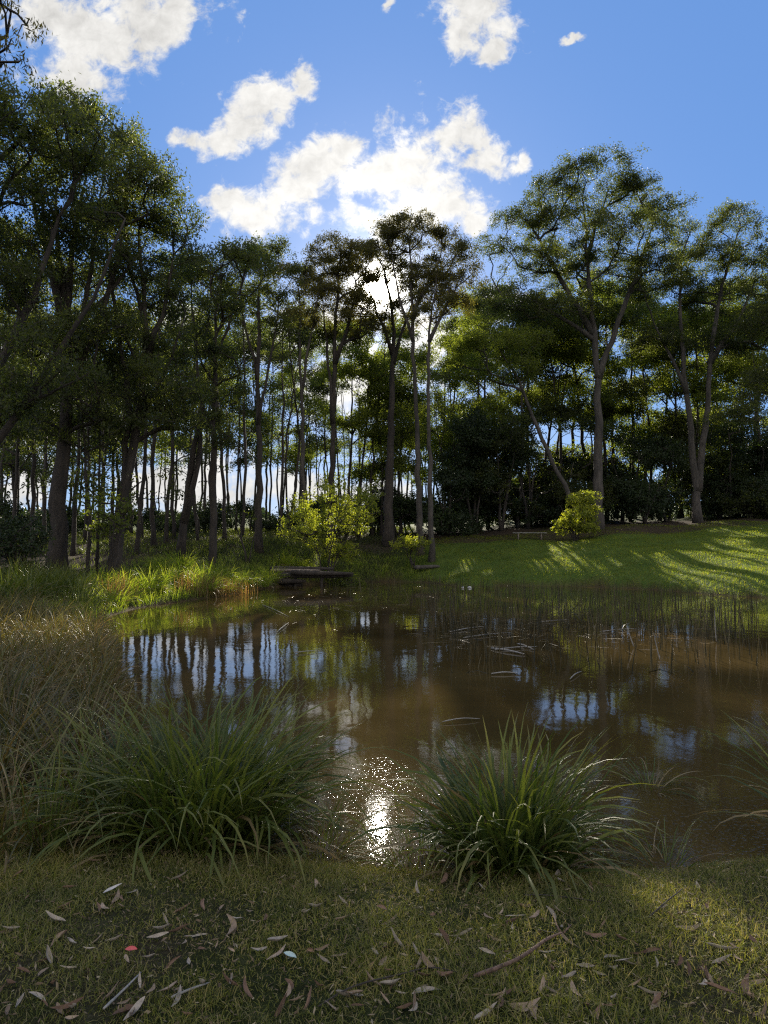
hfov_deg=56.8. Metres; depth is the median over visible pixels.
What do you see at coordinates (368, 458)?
wood tree
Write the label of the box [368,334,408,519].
wood tree
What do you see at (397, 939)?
fallen leaf
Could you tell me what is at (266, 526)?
scrub bush
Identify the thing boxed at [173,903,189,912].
fallen leaf
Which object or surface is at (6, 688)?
red sedge
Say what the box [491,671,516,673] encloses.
floating stick
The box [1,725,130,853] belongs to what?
grass clump
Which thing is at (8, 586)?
shore grass
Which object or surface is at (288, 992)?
fallen leaf
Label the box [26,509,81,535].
scrub bush
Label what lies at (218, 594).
orange reeds
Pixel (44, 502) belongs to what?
wood tree
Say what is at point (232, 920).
fallen leaf
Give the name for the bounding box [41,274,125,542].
wood tree
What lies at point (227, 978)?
fallen leaf
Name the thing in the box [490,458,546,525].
understorey tree
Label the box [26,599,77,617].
red sedge
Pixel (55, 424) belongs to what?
wood tree
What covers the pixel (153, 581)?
shore grass
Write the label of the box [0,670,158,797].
red sedge
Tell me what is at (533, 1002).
fallen leaf
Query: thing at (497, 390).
wood tree
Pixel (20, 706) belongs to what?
red sedge
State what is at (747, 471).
understorey tree
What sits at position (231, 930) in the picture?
fallen leaf
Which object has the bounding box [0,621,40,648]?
red sedge
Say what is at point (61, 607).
red sedge
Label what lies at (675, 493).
understorey tree
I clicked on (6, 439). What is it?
wood tree
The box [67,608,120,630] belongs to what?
red sedge
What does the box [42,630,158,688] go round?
red sedge
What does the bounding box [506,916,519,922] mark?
fallen leaf
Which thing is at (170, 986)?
fallen leaf
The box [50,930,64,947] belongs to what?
fallen leaf
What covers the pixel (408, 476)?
wood tree
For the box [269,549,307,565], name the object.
shore grass
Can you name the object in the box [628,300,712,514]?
wood tree
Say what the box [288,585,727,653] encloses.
floating litter
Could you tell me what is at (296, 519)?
scrub bush
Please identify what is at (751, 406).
gum tree
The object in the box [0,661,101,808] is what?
tussock
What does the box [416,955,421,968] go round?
fallen leaf
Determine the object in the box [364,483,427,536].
scrub bush
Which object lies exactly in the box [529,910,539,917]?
fallen leaf
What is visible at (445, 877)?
fallen leaf
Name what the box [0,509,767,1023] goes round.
ground
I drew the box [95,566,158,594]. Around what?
shore grass
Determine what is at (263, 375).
wood tree
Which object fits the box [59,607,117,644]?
red sedge
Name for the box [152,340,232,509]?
wood tree
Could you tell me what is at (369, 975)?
fallen leaf
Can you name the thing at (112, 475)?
wood tree
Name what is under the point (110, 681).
red sedge
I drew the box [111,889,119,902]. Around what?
fallen leaf
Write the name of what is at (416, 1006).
fallen leaf
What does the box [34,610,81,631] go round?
red sedge
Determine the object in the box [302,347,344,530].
wood tree
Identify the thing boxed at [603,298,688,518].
wood tree
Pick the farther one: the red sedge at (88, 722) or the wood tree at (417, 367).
the wood tree at (417, 367)
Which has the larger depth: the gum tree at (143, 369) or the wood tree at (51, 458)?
the wood tree at (51, 458)
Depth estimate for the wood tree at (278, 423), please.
84.61 m
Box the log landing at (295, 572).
[270,566,353,586]
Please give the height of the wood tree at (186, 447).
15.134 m
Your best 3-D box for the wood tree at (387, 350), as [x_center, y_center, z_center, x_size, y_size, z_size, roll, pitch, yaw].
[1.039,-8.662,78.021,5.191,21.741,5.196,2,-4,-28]
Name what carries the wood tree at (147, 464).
on the ground at (552, 575)
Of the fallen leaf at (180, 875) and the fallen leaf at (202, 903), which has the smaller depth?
the fallen leaf at (202, 903)
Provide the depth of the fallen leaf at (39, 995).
2.56 m
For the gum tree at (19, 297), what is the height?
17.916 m
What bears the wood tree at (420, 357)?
on the ground at (552, 575)
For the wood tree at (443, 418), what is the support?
on the ground at (552, 575)
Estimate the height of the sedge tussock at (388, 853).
1.004 m
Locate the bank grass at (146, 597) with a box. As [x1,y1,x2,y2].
[1,536,432,621]
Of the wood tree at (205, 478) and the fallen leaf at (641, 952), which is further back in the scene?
the wood tree at (205, 478)
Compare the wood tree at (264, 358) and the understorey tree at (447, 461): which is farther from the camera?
the understorey tree at (447, 461)
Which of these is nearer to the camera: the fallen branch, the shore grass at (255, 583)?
the fallen branch
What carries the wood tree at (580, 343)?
on the ground at (552, 575)
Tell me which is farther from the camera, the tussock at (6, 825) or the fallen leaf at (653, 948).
the tussock at (6, 825)
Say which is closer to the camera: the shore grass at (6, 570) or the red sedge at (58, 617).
the red sedge at (58, 617)
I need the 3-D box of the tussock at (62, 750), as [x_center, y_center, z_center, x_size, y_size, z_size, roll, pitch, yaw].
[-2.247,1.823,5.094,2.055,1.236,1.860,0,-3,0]
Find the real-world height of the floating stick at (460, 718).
0.026 m
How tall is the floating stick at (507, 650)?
0.049 m
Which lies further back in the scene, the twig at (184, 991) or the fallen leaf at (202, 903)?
the fallen leaf at (202, 903)
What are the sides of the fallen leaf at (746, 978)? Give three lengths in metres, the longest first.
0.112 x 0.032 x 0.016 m
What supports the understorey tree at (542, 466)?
on the ground at (552, 575)
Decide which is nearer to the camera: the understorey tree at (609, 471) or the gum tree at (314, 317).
the gum tree at (314, 317)
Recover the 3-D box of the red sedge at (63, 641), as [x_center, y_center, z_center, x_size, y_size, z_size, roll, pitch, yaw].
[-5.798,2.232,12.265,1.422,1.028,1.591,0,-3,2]
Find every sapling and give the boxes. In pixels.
[71,489,139,578]
[217,506,260,563]
[389,533,432,569]
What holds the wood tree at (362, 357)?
on the ground at (552, 575)
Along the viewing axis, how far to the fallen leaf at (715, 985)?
2.65 m
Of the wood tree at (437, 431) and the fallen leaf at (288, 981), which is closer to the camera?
the fallen leaf at (288, 981)
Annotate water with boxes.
[99,582,767,872]
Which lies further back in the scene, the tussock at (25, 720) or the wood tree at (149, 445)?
the wood tree at (149, 445)
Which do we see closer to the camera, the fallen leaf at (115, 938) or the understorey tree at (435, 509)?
the fallen leaf at (115, 938)
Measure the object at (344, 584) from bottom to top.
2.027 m
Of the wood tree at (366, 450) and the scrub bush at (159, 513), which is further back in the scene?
the wood tree at (366, 450)
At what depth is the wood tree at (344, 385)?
79.15 m
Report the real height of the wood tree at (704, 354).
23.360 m
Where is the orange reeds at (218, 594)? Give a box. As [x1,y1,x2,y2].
[90,568,262,602]
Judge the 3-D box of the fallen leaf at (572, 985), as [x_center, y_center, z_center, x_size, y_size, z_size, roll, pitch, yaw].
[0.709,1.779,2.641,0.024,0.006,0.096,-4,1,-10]
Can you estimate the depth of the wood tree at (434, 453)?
69.97 m
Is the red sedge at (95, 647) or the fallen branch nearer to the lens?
the fallen branch
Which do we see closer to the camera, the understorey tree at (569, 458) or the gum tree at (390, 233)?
the gum tree at (390, 233)
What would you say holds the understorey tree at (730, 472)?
on the ground at (552, 575)
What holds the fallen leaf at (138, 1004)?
on the ground at (552, 575)
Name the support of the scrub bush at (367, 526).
on the ground at (552, 575)
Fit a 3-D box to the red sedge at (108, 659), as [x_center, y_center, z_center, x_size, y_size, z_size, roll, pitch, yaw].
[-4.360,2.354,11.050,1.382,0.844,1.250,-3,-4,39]
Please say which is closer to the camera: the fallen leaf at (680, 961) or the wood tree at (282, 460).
the fallen leaf at (680, 961)
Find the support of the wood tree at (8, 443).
on the ground at (552, 575)
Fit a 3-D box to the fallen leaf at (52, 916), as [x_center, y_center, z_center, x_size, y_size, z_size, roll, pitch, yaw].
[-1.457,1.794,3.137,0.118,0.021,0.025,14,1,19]
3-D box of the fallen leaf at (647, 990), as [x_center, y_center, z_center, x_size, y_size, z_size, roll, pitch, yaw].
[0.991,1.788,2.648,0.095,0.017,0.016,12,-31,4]
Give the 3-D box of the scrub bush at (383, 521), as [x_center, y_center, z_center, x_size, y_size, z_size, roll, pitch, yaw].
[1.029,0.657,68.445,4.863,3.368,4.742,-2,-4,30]
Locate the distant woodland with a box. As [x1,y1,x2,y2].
[9,504,685,524]
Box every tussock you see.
[0,668,389,888]
[0,677,250,864]
[0,681,163,875]
[243,768,398,867]
[297,758,505,883]
[338,706,674,910]
[583,753,708,804]
[587,807,753,872]
[687,681,767,835]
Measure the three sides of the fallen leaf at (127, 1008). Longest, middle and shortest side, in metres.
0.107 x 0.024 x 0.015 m
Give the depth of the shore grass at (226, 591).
31.59 m
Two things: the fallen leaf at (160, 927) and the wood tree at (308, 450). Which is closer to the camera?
the fallen leaf at (160, 927)
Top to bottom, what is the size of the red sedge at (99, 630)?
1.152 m
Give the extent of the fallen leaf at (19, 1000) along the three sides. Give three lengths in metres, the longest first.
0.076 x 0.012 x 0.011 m
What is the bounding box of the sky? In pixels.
[0,0,767,517]
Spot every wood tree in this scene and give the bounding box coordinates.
[0,216,44,562]
[0,249,81,497]
[0,265,96,544]
[0,280,57,521]
[0,309,52,513]
[0,343,48,512]
[0,369,55,494]
[1,275,114,556]
[1,324,44,501]
[6,356,55,409]
[9,354,42,509]
[10,290,106,481]
[13,253,140,555]
[16,325,147,579]
[17,316,53,511]
[26,367,90,449]
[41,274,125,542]
[42,361,96,504]
[47,354,92,532]
[49,352,136,509]
[50,342,141,575]
[58,401,89,506]
[72,361,151,501]
[73,261,162,533]
[73,321,151,532]
[73,332,160,519]
[74,261,131,538]
[80,378,137,535]
[81,269,170,538]
[88,271,198,554]
[109,270,223,538]
[109,384,167,530]
[110,240,211,547]
[113,340,176,509]
[126,279,237,542]
[140,343,180,509]
[142,355,169,508]
[148,320,232,540]
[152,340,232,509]
[154,360,197,514]
[155,325,249,533]
[161,307,220,511]
[163,337,192,506]
[164,358,181,511]
[174,279,236,541]
[184,339,250,532]
[199,272,289,536]
[202,354,249,495]
[210,326,235,527]
[217,333,278,530]
[218,321,248,517]
[218,321,283,532]
[220,321,271,527]
[228,332,288,531]
[231,344,298,520]
[234,293,318,535]
[236,324,293,518]
[241,312,304,446]
[249,313,332,501]
[251,346,313,510]
[260,294,337,535]
[262,322,332,535]
[262,334,314,512]
[266,348,327,487]
[268,370,344,510]
[276,392,329,503]
[277,406,318,499]
[278,333,341,496]
[279,299,328,500]
[284,350,331,465]
[284,403,342,485]
[292,340,320,511]
[299,400,377,534]
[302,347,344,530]
[306,340,353,484]
[308,360,442,536]
[309,321,351,461]
[309,350,338,483]
[309,379,365,495]
[316,317,408,535]
[321,343,356,497]
[322,383,347,505]
[323,404,370,492]
[334,342,422,536]
[338,323,366,485]
[351,343,446,535]
[351,409,387,485]
[352,322,426,537]
[352,397,421,456]
[353,378,374,486]
[354,399,426,530]
[355,407,397,525]
[357,313,406,444]
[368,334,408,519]
[379,316,419,525]
[380,341,409,409]
[383,373,426,527]
[397,346,438,493]
[397,392,447,523]
[399,344,432,526]
[403,398,446,499]
[406,363,468,503]
[406,398,459,505]
[409,314,471,420]
[412,373,428,495]
[412,394,437,458]
[416,359,441,465]
[417,350,500,455]
[420,290,488,504]
[424,284,514,479]
[428,397,488,525]
[441,274,522,441]
[444,313,526,498]
[453,288,586,526]
[459,331,544,521]
[486,304,572,523]
[489,288,596,518]
[495,350,566,521]
[496,342,592,517]
[526,338,625,482]
[531,295,643,489]
[539,299,663,490]
[543,316,608,521]
[547,266,641,520]
[559,276,637,518]
[584,300,667,471]
[600,280,674,479]
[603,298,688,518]
[606,281,673,517]
[621,305,726,517]
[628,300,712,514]
[638,305,749,490]
[649,305,729,489]
[661,287,760,517]
[683,335,764,427]
[684,305,746,445]
[689,300,767,514]
[692,326,764,454]
[700,305,767,452]
[705,270,767,475]
[736,294,767,473]
[755,331,767,344]
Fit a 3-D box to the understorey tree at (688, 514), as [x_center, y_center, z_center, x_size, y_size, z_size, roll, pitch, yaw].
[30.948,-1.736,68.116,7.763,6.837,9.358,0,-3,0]
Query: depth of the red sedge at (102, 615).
18.33 m
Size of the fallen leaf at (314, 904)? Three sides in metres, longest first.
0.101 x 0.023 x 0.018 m
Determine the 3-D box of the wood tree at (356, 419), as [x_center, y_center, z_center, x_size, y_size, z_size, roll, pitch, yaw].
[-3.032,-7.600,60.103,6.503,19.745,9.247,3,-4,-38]
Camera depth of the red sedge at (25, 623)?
13.81 m
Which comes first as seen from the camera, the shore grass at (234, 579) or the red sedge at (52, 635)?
the red sedge at (52, 635)
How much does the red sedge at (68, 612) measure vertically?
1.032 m
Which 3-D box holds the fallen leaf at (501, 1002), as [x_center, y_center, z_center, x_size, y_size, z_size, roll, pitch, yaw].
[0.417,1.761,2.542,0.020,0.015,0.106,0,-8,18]
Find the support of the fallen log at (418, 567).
on the ground at (552, 575)
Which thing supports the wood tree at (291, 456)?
on the ground at (552, 575)
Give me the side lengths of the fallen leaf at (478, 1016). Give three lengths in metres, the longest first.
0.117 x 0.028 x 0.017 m
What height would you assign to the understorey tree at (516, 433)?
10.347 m
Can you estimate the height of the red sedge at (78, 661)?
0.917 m
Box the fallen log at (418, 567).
[414,565,439,569]
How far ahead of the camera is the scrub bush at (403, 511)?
63.57 m
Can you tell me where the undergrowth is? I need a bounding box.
[2,525,427,559]
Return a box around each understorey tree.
[403,490,472,532]
[415,460,487,536]
[424,405,510,533]
[437,455,488,528]
[448,488,512,530]
[450,413,547,530]
[481,485,516,529]
[488,403,589,528]
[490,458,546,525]
[504,448,569,525]
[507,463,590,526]
[516,412,626,524]
[553,447,604,511]
[567,442,643,516]
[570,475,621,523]
[603,424,679,522]
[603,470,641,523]
[604,479,678,524]
[610,430,690,520]
[632,476,693,521]
[639,403,717,517]
[667,466,743,517]
[687,469,739,520]
[698,414,767,518]
[708,455,764,516]
[712,424,767,517]
[742,426,766,469]
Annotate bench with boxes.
[513,532,546,539]
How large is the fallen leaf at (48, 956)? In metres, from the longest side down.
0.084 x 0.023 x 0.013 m
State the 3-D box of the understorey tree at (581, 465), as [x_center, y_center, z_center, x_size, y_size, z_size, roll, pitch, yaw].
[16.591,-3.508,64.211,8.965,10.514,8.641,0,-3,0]
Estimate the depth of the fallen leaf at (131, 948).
2.90 m
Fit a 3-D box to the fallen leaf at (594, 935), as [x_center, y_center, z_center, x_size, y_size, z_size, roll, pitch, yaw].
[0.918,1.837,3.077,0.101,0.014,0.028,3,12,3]
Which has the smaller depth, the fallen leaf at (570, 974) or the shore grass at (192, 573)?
the fallen leaf at (570, 974)
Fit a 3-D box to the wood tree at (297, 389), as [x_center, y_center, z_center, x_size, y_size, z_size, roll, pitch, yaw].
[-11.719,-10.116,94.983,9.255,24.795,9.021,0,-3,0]
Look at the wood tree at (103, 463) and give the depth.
48.30 m
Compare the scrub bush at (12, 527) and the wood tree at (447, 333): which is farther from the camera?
the wood tree at (447, 333)
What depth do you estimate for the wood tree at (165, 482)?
90.71 m
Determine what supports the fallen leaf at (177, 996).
on the ground at (552, 575)
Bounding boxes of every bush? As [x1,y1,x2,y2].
[0,483,38,539]
[0,510,55,575]
[0,512,32,552]
[18,507,49,533]
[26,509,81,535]
[36,502,81,526]
[68,513,95,532]
[78,517,127,533]
[107,509,144,526]
[127,507,180,530]
[133,516,206,534]
[175,507,209,532]
[176,496,239,530]
[201,498,239,532]
[230,498,267,531]
[246,515,279,531]
[262,508,292,529]
[273,506,326,533]
[306,494,352,527]
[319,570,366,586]
[324,503,378,536]
[346,489,401,533]
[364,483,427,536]
[374,509,412,526]
[395,489,427,524]
[549,489,604,540]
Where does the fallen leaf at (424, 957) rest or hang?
on the ground at (552, 575)
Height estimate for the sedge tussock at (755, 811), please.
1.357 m
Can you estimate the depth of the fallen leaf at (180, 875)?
3.68 m
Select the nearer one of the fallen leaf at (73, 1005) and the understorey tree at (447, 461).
the fallen leaf at (73, 1005)
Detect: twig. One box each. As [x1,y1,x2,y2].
[103,972,140,1009]
[171,982,209,998]
[318,967,454,1006]
[648,889,681,917]
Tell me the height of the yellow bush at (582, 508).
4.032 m
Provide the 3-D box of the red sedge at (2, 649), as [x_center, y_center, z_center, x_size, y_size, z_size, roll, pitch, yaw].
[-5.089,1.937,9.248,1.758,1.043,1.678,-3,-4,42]
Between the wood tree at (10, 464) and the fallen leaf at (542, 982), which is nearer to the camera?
the fallen leaf at (542, 982)
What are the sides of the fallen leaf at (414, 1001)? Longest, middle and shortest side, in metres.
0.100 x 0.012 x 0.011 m
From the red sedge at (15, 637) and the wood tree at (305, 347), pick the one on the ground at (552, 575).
the wood tree at (305, 347)
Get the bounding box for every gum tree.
[0,0,52,81]
[0,58,134,444]
[0,70,183,573]
[83,147,219,576]
[159,237,276,558]
[163,233,275,569]
[203,231,314,552]
[257,259,342,541]
[287,228,392,543]
[352,237,436,546]
[358,206,479,556]
[392,255,493,561]
[430,307,584,522]
[467,137,702,529]
[614,197,767,522]
[696,215,767,429]
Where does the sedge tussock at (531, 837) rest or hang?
on the ground at (552, 575)
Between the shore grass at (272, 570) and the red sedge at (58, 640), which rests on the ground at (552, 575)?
the shore grass at (272, 570)
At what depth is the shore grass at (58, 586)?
21.69 m
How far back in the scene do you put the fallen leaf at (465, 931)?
3.09 m
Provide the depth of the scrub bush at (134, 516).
65.41 m
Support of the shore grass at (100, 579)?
on the ground at (552, 575)
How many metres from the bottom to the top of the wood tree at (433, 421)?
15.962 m
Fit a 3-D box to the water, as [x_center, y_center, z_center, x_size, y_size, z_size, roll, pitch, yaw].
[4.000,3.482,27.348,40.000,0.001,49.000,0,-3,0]
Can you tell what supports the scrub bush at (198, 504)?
on the ground at (552, 575)
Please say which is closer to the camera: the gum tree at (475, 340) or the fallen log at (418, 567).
the fallen log at (418, 567)
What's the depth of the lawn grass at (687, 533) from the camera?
44.26 m
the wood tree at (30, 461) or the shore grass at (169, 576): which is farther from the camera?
the wood tree at (30, 461)
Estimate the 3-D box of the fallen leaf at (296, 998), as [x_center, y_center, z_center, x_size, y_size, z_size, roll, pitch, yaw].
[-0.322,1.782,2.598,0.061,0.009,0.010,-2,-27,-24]
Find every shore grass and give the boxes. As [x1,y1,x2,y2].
[0,546,65,576]
[0,553,59,589]
[0,557,74,601]
[0,560,29,581]
[0,566,56,603]
[5,562,84,601]
[17,558,80,590]
[31,558,115,600]
[36,572,124,612]
[41,560,92,582]
[74,562,126,591]
[85,565,126,581]
[89,581,143,608]
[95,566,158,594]
[105,561,164,583]
[118,562,182,600]
[136,554,178,573]
[147,562,188,585]
[155,550,203,569]
[158,560,214,584]
[162,564,227,598]
[182,557,236,583]
[202,557,236,573]
[205,564,252,585]
[211,578,243,594]
[221,568,262,589]
[237,569,278,588]
[242,574,264,586]
[255,564,289,581]
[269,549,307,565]
[291,557,317,566]
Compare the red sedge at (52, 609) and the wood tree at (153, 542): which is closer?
the red sedge at (52, 609)
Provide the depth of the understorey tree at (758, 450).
62.49 m
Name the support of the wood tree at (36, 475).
on the ground at (552, 575)
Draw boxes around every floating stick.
[442,718,479,721]
[491,647,523,653]
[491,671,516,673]
[495,646,535,649]
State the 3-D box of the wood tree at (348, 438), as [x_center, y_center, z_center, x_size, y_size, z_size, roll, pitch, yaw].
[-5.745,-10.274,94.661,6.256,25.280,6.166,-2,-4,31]
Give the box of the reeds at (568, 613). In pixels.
[333,572,766,674]
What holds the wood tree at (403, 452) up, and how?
on the ground at (552, 575)
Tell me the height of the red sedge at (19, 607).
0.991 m
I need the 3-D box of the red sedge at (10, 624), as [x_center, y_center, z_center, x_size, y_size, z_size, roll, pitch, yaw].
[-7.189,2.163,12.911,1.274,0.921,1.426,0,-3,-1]
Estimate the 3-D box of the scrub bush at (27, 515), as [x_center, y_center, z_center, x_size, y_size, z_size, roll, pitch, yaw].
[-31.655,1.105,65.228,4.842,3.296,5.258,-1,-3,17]
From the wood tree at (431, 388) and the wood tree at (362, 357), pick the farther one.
the wood tree at (431, 388)
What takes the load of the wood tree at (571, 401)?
on the ground at (552, 575)
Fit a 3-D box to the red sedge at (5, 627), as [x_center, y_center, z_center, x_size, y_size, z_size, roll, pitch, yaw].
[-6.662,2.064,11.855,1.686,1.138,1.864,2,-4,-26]
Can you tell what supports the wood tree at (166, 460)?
on the ground at (552, 575)
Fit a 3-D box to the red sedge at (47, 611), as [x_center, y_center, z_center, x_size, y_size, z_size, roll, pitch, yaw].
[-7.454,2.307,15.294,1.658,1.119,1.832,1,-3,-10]
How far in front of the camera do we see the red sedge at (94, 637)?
13.53 m
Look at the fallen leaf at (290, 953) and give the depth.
2.90 m
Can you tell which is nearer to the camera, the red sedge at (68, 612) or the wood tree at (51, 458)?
the red sedge at (68, 612)
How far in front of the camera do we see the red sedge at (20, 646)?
10.38 m
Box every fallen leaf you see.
[2,926,20,929]
[5,1004,9,1014]
[6,979,15,983]
[15,993,23,1006]
[17,967,30,972]
[29,991,45,1000]
[45,910,65,920]
[46,945,52,962]
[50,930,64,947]
[50,997,83,1008]
[56,1002,63,1014]
[60,965,75,968]
[63,1000,76,1007]
[64,1015,78,1018]
[100,981,118,1001]
[103,883,121,892]
[105,934,120,940]
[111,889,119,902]
[112,1003,142,1014]
[123,996,144,1020]
[125,946,136,949]
[138,971,140,987]
[148,932,167,937]
[153,924,168,928]
[157,981,176,991]
[164,955,180,970]
[167,923,188,931]
[171,870,187,878]
[171,984,181,1006]
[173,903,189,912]
[200,898,204,909]
[222,972,238,985]
[226,926,234,934]
[227,914,236,933]
[243,975,253,999]
[250,946,267,950]
[266,944,285,959]
[267,935,287,940]
[274,993,286,1016]
[284,951,296,957]
[284,983,290,996]
[285,978,293,989]
[289,995,303,1000]
[304,985,311,1008]
[307,903,321,906]
[315,944,328,950]
[317,953,329,962]
[336,990,351,995]
[344,990,362,993]
[365,969,380,985]
[378,956,386,964]
[379,978,400,984]
[391,927,405,949]
[396,1002,412,1008]
[408,1002,417,1010]
[412,986,440,993]
[412,991,415,1010]
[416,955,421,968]
[421,951,435,968]
[437,971,452,976]
[438,873,447,884]
[438,928,448,943]
[452,928,471,936]
[474,1002,496,1019]
[479,947,494,953]
[496,995,503,1008]
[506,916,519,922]
[509,997,539,1011]
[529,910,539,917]
[530,1004,537,1020]
[537,975,544,993]
[545,985,558,993]
[546,906,555,918]
[557,928,576,945]
[562,971,575,977]
[570,980,582,997]
[576,963,594,966]
[584,931,606,937]
[595,1003,601,1018]
[630,949,647,954]
[637,985,661,993]
[644,947,661,952]
[650,993,660,1009]
[651,992,660,1003]
[676,923,700,929]
[677,954,683,965]
[687,961,691,975]
[704,965,708,979]
[704,982,734,992]
[707,943,738,949]
[712,954,730,962]
[741,973,750,997]
[749,934,756,942]
[749,978,765,983]
[757,1002,766,1021]
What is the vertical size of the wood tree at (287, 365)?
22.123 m
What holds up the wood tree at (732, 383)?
on the ground at (552, 575)
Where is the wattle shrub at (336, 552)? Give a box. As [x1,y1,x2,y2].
[276,478,389,583]
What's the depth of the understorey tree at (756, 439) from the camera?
69.07 m
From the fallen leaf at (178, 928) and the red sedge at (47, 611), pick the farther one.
the red sedge at (47, 611)
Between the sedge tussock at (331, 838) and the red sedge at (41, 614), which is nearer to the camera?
the sedge tussock at (331, 838)
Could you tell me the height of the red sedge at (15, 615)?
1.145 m
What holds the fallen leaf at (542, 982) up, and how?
on the ground at (552, 575)
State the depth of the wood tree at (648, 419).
72.35 m
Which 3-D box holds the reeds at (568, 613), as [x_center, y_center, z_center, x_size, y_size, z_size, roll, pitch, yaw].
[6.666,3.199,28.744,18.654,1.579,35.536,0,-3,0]
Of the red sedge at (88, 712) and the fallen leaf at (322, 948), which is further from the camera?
the red sedge at (88, 712)
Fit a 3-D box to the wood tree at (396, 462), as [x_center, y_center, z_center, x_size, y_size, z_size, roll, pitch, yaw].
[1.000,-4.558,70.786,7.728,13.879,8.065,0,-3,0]
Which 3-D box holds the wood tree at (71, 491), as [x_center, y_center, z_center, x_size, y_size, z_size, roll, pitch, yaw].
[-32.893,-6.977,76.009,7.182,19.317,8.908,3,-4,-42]
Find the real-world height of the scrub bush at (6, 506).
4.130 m
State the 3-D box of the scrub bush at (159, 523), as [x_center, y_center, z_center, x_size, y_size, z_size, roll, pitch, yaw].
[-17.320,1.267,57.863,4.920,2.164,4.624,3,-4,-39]
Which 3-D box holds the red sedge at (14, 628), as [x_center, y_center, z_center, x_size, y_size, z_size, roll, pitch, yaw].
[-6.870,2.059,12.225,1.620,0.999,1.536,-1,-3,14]
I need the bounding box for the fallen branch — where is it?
[473,914,571,977]
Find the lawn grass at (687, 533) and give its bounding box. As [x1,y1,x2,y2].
[405,520,767,595]
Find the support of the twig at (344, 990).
on the ground at (552, 575)
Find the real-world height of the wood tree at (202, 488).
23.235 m
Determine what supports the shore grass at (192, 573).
on the ground at (552, 575)
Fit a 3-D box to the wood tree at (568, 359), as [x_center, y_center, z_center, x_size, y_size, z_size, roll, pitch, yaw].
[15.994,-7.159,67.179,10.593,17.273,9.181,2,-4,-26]
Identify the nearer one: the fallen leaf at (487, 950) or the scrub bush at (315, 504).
the fallen leaf at (487, 950)
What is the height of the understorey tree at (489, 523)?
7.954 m
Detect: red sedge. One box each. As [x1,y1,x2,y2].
[0,586,33,613]
[0,586,51,609]
[0,589,47,608]
[0,591,47,620]
[0,593,66,617]
[0,596,34,629]
[0,596,57,639]
[0,603,16,646]
[0,609,33,642]
[0,611,26,637]
[0,612,45,658]
[0,619,74,668]
[0,620,61,671]
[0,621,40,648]
[0,624,44,685]
[0,636,90,716]
[0,644,84,719]
[0,649,103,772]
[0,651,103,763]
[0,655,57,692]
[0,658,195,773]
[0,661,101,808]
[0,670,105,735]
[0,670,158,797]
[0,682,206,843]
[1,596,26,623]
[1,598,26,621]
[1,613,82,654]
[1,625,51,651]
[1,626,79,656]
[1,634,99,702]
[1,656,84,717]
[2,595,50,613]
[2,608,58,629]
[2,611,49,635]
[2,636,100,691]
[3,595,73,623]
[4,627,96,684]
[5,608,83,641]
[6,615,60,642]
[7,634,92,666]
[13,609,86,658]
[14,599,79,627]
[18,607,100,646]
[20,626,107,674]
[21,604,66,621]
[22,682,128,729]
[23,613,85,649]
[24,644,158,710]
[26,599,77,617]
[26,688,129,756]
[32,594,73,617]
[34,607,73,625]
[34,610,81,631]
[37,588,91,617]
[37,614,73,634]
[38,654,123,703]
[40,597,95,628]
[42,593,81,616]
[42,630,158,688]
[43,605,139,646]
[46,621,125,662]
[57,605,116,633]
[58,611,111,637]
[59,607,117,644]
[62,597,113,620]
[62,613,145,658]
[65,639,155,698]
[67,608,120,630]
[69,628,141,667]
[71,623,124,650]
[72,601,120,632]
[75,605,115,626]
[75,637,140,677]
[76,598,118,625]
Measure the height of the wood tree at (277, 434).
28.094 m
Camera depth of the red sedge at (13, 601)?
17.09 m
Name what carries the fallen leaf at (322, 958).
on the ground at (552, 575)
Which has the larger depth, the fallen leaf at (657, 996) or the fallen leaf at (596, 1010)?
the fallen leaf at (657, 996)
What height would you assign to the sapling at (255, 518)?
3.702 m
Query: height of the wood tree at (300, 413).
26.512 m
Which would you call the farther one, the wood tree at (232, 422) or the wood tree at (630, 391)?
the wood tree at (232, 422)
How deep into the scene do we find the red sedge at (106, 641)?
12.91 m
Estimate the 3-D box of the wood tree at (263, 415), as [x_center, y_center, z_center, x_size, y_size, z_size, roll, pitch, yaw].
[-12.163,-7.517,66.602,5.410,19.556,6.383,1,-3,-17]
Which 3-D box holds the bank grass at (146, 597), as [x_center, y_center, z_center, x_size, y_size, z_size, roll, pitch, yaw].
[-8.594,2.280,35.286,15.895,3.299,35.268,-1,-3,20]
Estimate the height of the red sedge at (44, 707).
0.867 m
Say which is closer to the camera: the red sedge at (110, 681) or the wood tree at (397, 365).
the red sedge at (110, 681)
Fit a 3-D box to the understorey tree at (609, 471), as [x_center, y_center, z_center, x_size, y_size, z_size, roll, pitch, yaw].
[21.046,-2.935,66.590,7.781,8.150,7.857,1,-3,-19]
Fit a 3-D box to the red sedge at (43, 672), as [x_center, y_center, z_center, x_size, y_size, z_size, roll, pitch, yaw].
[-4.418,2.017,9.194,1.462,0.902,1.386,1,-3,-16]
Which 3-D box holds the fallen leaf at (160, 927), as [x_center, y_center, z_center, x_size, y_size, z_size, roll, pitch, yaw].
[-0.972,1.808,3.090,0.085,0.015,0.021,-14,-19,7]
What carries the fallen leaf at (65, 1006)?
on the ground at (552, 575)
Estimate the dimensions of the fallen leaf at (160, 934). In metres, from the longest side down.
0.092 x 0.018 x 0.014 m

